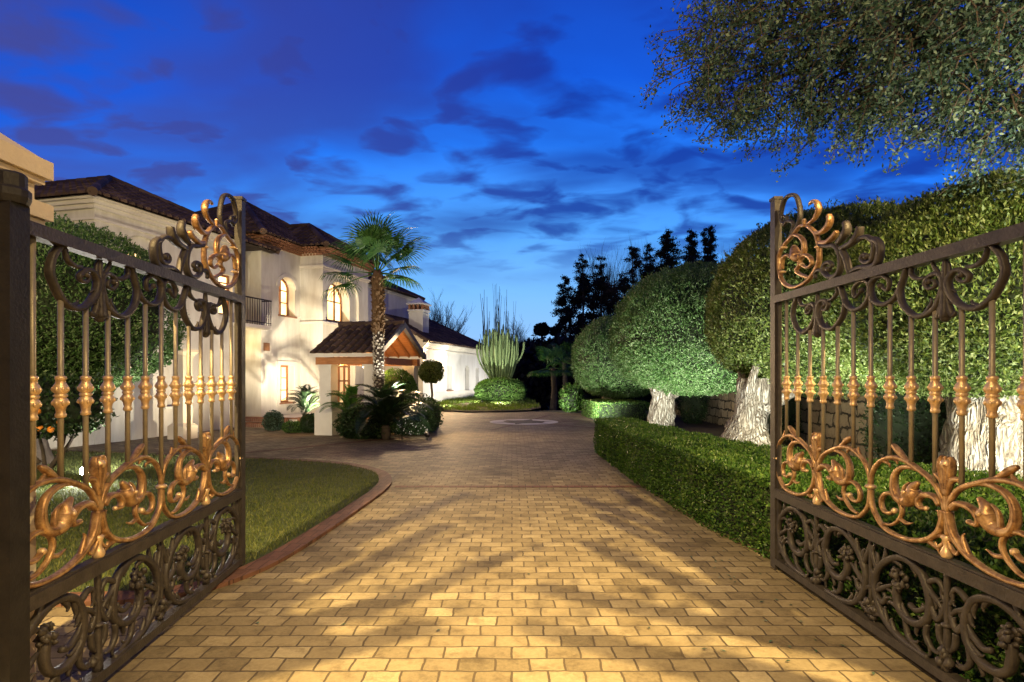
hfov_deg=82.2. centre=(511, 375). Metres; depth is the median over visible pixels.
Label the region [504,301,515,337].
bare tree
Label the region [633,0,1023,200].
oak tree
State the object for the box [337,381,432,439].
cycad
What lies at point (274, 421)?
bush
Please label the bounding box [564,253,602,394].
conifer tree
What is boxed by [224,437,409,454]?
paving band
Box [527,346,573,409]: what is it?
palm
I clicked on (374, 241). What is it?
palm tree
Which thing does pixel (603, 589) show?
driveway
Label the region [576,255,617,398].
conifer tree
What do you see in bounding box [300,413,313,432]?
bush
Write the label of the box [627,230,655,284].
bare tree
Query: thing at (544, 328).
pine tree
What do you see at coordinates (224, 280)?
window
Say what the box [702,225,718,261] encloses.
conifer tree
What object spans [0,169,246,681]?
gate leaf
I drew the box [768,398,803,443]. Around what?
wall shrub
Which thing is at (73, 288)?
olive tree
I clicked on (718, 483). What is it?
box hedge
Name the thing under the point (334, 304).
window
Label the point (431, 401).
island shrub
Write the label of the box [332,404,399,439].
island shrub
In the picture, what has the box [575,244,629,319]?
bare tree
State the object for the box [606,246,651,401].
conifer tree
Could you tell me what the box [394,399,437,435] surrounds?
flowering shrub
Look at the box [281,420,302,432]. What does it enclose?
ground plant
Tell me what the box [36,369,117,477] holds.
orange tree
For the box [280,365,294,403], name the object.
window
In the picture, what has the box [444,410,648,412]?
ground
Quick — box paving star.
[505,419,547,423]
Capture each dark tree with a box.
[554,293,584,336]
[572,275,606,332]
[612,277,630,308]
[641,263,655,278]
[685,254,717,266]
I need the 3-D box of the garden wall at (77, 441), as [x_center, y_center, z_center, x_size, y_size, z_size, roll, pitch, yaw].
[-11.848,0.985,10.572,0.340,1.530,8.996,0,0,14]
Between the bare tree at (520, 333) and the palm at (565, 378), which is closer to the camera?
the palm at (565, 378)
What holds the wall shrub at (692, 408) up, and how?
on the flower bed
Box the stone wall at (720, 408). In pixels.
[674,387,946,460]
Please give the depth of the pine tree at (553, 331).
94.39 m
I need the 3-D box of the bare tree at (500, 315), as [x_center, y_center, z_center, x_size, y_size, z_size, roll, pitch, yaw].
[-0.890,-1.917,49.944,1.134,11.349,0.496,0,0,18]
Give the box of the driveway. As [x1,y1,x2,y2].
[36,410,937,681]
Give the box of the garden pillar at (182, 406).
[167,349,198,439]
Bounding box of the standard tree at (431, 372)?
[418,359,444,397]
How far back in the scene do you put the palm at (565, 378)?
35.85 m
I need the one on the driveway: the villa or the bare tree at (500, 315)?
the villa
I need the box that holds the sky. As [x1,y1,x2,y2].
[0,0,1023,345]
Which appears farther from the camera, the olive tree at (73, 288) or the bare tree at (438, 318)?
the bare tree at (438, 318)
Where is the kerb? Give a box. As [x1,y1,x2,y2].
[51,449,391,606]
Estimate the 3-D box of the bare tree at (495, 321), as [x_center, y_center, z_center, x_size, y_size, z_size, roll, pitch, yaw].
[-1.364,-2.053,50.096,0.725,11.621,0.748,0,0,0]
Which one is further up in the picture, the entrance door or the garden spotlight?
the entrance door
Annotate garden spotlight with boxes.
[424,432,429,439]
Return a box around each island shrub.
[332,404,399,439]
[406,394,443,431]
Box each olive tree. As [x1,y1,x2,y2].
[36,211,188,465]
[569,315,650,399]
[604,259,765,426]
[702,195,916,446]
[797,166,1023,478]
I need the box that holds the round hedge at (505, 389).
[474,377,526,402]
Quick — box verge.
[438,397,540,410]
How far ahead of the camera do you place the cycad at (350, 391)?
17.13 m
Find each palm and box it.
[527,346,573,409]
[543,341,575,408]
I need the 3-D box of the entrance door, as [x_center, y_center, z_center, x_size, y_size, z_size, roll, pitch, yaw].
[-7.331,0.225,24.801,0.050,2.450,1.800,0,0,14]
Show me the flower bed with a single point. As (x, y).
(711, 428)
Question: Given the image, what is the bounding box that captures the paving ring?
[490,419,557,424]
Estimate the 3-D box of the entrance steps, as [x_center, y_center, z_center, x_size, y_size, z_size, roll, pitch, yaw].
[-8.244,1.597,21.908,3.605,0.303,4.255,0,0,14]
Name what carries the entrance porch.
on the driveway
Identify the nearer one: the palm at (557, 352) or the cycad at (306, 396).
the cycad at (306, 396)
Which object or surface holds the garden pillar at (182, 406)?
on the driveway
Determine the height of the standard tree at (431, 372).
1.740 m
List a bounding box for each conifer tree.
[550,274,578,409]
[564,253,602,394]
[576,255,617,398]
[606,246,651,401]
[636,242,655,406]
[649,229,685,283]
[680,229,703,275]
[699,226,708,259]
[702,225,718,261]
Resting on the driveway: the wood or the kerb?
the kerb
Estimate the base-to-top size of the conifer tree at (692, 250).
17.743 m
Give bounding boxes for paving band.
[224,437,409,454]
[395,486,645,486]
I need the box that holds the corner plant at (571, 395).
[558,382,585,412]
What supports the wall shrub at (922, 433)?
on the flower bed
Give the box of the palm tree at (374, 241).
[319,209,428,436]
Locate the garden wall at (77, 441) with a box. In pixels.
[48,423,93,448]
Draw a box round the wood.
[489,260,722,409]
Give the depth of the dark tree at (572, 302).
61.05 m
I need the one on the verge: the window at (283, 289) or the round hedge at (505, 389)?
the round hedge at (505, 389)
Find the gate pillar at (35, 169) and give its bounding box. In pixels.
[0,133,53,681]
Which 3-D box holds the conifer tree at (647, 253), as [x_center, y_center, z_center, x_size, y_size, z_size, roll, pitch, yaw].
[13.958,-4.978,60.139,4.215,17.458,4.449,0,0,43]
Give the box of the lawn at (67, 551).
[36,451,378,591]
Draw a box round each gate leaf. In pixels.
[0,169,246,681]
[769,193,1023,681]
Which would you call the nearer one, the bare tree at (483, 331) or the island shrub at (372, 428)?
the island shrub at (372, 428)
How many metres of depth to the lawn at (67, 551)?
8.15 m
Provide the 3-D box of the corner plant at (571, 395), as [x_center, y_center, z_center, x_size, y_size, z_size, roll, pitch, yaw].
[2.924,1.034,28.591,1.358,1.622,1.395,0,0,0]
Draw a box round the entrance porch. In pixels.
[309,320,425,435]
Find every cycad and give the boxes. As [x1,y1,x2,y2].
[283,384,318,415]
[319,383,363,412]
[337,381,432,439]
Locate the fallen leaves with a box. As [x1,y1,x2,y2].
[256,456,874,674]
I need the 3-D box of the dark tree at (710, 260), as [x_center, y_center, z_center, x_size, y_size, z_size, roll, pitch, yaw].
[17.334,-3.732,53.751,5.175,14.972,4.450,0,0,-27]
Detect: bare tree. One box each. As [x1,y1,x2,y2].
[429,289,472,334]
[480,295,489,336]
[493,296,499,334]
[495,286,508,334]
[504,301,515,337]
[509,316,539,343]
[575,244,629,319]
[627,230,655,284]
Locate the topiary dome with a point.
(407, 378)
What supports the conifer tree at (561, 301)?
on the hills
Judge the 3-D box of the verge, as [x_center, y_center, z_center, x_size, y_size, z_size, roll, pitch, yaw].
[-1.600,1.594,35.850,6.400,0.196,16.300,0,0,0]
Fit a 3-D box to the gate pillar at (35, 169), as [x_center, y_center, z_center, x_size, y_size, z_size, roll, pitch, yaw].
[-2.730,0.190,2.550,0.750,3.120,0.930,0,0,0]
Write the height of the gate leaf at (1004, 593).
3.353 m
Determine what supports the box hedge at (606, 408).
on the flower bed
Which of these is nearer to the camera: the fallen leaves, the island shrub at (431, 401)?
the fallen leaves
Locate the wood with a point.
(538, 390)
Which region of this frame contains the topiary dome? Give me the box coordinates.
[384,367,418,402]
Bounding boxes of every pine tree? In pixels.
[533,322,550,339]
[549,326,560,336]
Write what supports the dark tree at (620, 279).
on the hills
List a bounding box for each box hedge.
[581,398,649,419]
[593,417,1023,681]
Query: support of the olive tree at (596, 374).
on the flower bed
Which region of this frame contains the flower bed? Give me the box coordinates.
[584,415,990,681]
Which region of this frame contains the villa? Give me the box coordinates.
[34,175,489,444]
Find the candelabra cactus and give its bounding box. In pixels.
[476,322,524,377]
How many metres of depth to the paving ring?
21.85 m
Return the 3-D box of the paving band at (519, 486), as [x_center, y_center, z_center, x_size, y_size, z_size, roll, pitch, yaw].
[0.150,1.746,9.250,4.000,0.001,0.150,0,0,0]
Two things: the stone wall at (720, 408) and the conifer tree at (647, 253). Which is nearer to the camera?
the stone wall at (720, 408)
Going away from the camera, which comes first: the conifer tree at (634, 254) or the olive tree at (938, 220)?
the olive tree at (938, 220)
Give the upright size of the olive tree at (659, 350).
5.190 m
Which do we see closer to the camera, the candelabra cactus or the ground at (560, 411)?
the ground at (560, 411)
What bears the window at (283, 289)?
in the villa
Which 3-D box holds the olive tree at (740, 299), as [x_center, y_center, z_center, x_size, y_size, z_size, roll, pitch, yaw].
[5.960,-0.757,11.374,4.737,5.115,5.682,0,0,0]
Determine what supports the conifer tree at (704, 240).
on the hills
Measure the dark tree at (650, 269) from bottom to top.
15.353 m
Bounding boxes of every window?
[219,275,228,314]
[278,279,296,318]
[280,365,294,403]
[326,284,341,321]
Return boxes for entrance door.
[338,365,349,409]
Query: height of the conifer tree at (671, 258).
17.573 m
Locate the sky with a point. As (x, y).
(514, 136)
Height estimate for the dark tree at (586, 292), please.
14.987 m
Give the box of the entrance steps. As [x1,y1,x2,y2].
[245,413,310,427]
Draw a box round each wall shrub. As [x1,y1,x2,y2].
[675,392,709,423]
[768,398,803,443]
[858,392,946,469]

